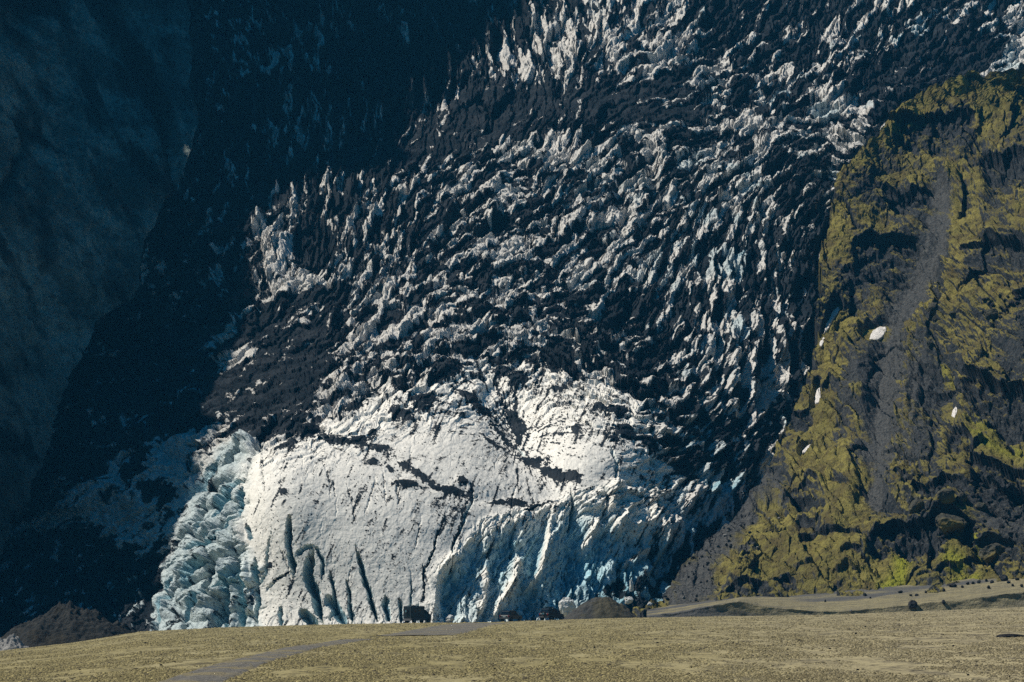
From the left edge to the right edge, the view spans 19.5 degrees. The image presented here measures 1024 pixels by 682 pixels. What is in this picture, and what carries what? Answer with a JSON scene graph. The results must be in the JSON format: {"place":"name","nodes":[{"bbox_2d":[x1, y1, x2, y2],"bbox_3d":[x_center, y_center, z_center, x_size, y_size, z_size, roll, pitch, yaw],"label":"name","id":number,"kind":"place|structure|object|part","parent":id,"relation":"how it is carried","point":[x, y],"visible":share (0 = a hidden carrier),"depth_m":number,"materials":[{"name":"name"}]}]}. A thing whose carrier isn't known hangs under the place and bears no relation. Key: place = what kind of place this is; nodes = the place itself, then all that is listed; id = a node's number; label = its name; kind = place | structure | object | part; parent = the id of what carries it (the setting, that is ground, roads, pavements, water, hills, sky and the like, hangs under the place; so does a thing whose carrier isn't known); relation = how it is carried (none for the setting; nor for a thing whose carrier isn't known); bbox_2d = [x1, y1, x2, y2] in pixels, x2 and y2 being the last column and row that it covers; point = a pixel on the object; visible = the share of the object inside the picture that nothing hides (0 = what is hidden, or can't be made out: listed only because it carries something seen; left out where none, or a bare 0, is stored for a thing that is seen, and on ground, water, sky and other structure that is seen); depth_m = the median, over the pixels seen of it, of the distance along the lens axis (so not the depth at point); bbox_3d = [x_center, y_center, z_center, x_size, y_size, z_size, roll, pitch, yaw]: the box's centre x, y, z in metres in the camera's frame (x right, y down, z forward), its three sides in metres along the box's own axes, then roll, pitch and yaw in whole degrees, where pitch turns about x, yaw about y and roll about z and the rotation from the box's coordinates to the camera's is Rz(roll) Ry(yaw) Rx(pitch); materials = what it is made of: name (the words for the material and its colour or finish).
{"place":"outdoors","nodes":[
{"label":"outdoors","id":0,"kind":"place"},
{"bbox_2d":[0,0,198,554],"bbox_3d":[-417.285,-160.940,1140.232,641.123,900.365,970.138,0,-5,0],"label":"cliff","id":1,"kind":"structure","parent":0,"point":[99,121],"depth_m":863.33,"materials":[{"name":"stone"}]},
{"bbox_2d":[0,0,1023,637],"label":"glacier","id":2,"kind":"object","parent":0,"point":[468,310],"visible":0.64,"depth_m":839.77,"materials":[{"name":"white ice"}]},
{"bbox_2d":[629,579,633,591],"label":"ice block","id":3,"kind":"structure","parent":2,"relation":"on","point":[631,587],"depth_m":637.67,"materials":[{"name":"white ice"}]},
{"bbox_2d":[0,607,1023,681],"bbox_3d":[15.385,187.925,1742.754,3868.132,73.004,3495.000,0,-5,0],"label":"ground","id":4,"kind":"structure","parent":0,"point":[877,663],"depth_m":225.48,"materials":[{"name":"brown plant"}]},
{"bbox_2d":[0,634,28,650],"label":"rubble heap","id":5,"kind":"object","parent":4,"relation":"on","point":[12,641],"visible":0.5,"depth_m":496.43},
{"bbox_2d":[1,601,136,646],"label":"rubble mound","id":6,"kind":"object","parent":4,"relation":"on","point":[68,622],"visible":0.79,"depth_m":551.01,"materials":[{"name":"gravel"}]},
{"bbox_2d":[159,639,369,681],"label":"track","id":7,"kind":"structure","parent":4,"relation":"on","point":[227,669],"depth_m":155.91,"materials":[{"name":"grey gravel"}]},
{"bbox_2d":[403,605,430,622],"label":"box truck","id":8,"kind":"object","parent":4,"relation":"on","point":[415,613],"visible":0.92,"depth_m":601.87,"materials":[{"name":"paint"}]},
{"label":"rear door","id":9,"kind":"part","parent":8,"relation":"part of","materials":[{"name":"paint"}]},
{"bbox_2d":[377,623,503,635],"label":"track","id":10,"kind":"structure","parent":4,"relation":"on","point":[450,629],"depth_m":405.23,"materials":[{"name":"grey gravel"}]},
{"bbox_2d":[446,615,454,621],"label":"ice block","id":11,"kind":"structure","parent":4,"relation":"on","point":[449,618],"depth_m":618.95,"materials":[{"name":"white ice"}]},
{"bbox_2d":[499,610,521,621],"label":"parked car","id":12,"kind":"object","parent":4,"relation":"on","point":[510,615],"visible":0.87,"depth_m":604.45,"materials":[{"name":"paint"}]},
{"bbox_2d":[539,607,563,619],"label":"parked car","id":13,"kind":"object","parent":4,"relation":"on","point":[551,613],"visible":0.91,"depth_m":605.72,"materials":[{"name":"paint"}]},
{"bbox_2d":[558,597,575,616],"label":"ice block","id":14,"kind":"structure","parent":4,"relation":"on","point":[566,606],"depth_m":624.72,"materials":[{"name":"white ice"}]},
{"bbox_2d":[563,597,638,619],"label":"gravel mound","id":15,"kind":"object","parent":4,"relation":"on","point":[600,607],"visible":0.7,"depth_m":606.96,"materials":[{"name":"gravel"}]},
{"bbox_2d":[624,596,632,603],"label":"ice block","id":16,"kind":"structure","parent":4,"relation":"on","point":[629,600],"depth_m":635.26,"materials":[{"name":"white ice"}]},
{"bbox_2d":[996,634,1023,636],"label":"flat rock","id":17,"kind":"object","parent":4,"relation":"on","point":[1009,635],"visible":0.81,"depth_m":225.03,"materials":[{"name":"grey stone"}]},
{"bbox_2d":[632,68,1023,617],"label":"mossy hillside","id":18,"kind":"structure","parent":0,"point":[927,207],"depth_m":745.41,"materials":[{"name":"green plant"}]},
{"bbox_2d":[802,444,810,453],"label":"snow patch","id":19,"kind":"object","parent":18,"relation":"on","point":[805,449],"visible":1,"depth_m":742.32,"materials":[{"name":"white snow"}]},
{"bbox_2d":[815,388,820,403],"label":"snow patch","id":20,"kind":"object","parent":18,"relation":"on","point":[818,394],"visible":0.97,"depth_m":774.50,"materials":[{"name":"white snow"}]},
{"bbox_2d":[824,307,840,333],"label":"snow patch","id":21,"kind":"object","parent":18,"relation":"on","point":[834,313],"visible":1,"depth_m":812.72,"materials":[{"name":"white snow"}]},
{"bbox_2d":[869,327,886,340],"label":"snow patch","id":22,"kind":"object","parent":18,"relation":"on","point":[878,333],"visible":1,"depth_m":793.60,"materials":[{"name":"white snow"}]},
{"bbox_2d":[909,498,923,513],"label":"boulder","id":23,"kind":"object","parent":18,"relation":"on","point":[916,505],"visible":1,"depth_m":657.66,"materials":[{"name":"grey stone"}]},
{"bbox_2d":[926,340,933,348],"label":"boulder","id":24,"kind":"object","parent":18,"relation":"on","point":[930,344],"visible":1,"depth_m":758.95,"materials":[{"name":"grey stone"}]},
{"bbox_2d":[927,302,937,314],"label":"boulder","id":25,"kind":"object","parent":18,"relation":"on","point":[932,307],"visible":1,"depth_m":779.58,"materials":[{"name":"grey stone"}]},
{"bbox_2d":[937,488,955,503],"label":"boulder","id":26,"kind":"object","parent":18,"relation":"on","point":[946,496],"visible":1,"depth_m":652.02,"materials":[{"name":"grey stone"}]},
{"bbox_2d":[935,513,966,535],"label":"boulder","id":27,"kind":"object","parent":18,"relation":"on","point":[946,524],"visible":1,"depth_m":646.91,"materials":[{"name":"grey stone"}]},
{"bbox_2d":[948,311,955,317],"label":"boulder","id":28,"kind":"object","parent":18,"relation":"on","point":[951,314],"visible":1,"depth_m":770.16,"materials":[{"name":"grey stone"}]},
{"bbox_2d":[951,407,956,417],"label":"snow patch","id":29,"kind":"object","parent":18,"relation":"on","point":[953,413],"visible":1,"depth_m":717.84,"materials":[{"name":"white snow"}]},
{"bbox_2d":[956,492,967,502],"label":"boulder","id":30,"kind":"object","parent":18,"relation":"on","point":[960,496],"visible":1,"depth_m":653.36,"materials":[{"name":"grey stone"}]},
{"bbox_2d":[975,502,987,510],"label":"boulder","id":31,"kind":"object","parent":18,"relation":"on","point":[981,506],"visible":1,"depth_m":651.42,"materials":[{"name":"grey stone"}]},
{"bbox_2d":[983,308,997,319],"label":"boulder","id":32,"kind":"object","parent":18,"relation":"on","point":[990,314],"visible":1,"depth_m":750.98,"materials":[{"name":"grey stone"}]},
{"bbox_2d":[978,543,1003,562],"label":"boulder","id":33,"kind":"object","parent":18,"relation":"on","point":[989,553],"visible":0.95,"depth_m":637.75,"materials":[{"name":"grey stone"}]},
{"bbox_2d":[644,578,1023,617],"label":"gravel terrace","id":34,"kind":"structure","parent":0,"point":[1000,594],"depth_m":605.12,"materials":[{"name":"beige gravel"}]},
{"bbox_2d":[908,600,917,608],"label":"boulder","id":35,"kind":"object","parent":34,"relation":"on","point":[912,604],"visible":1,"depth_m":597.44,"materials":[{"name":"grey stone"}]},
{"bbox_2d":[948,583,956,586],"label":"boulder","id":36,"kind":"object","parent":34,"relation":"on","point":[952,585],"visible":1,"depth_m":621.31,"materials":[{"name":"grey stone"}]},
{"bbox_2d":[999,574,1007,580],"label":"boulder","id":37,"kind":"object","parent":34,"relation":"on","point":[1003,577],"visible":1,"depth_m":622.60,"materials":[{"name":"grey stone"}]}
]}

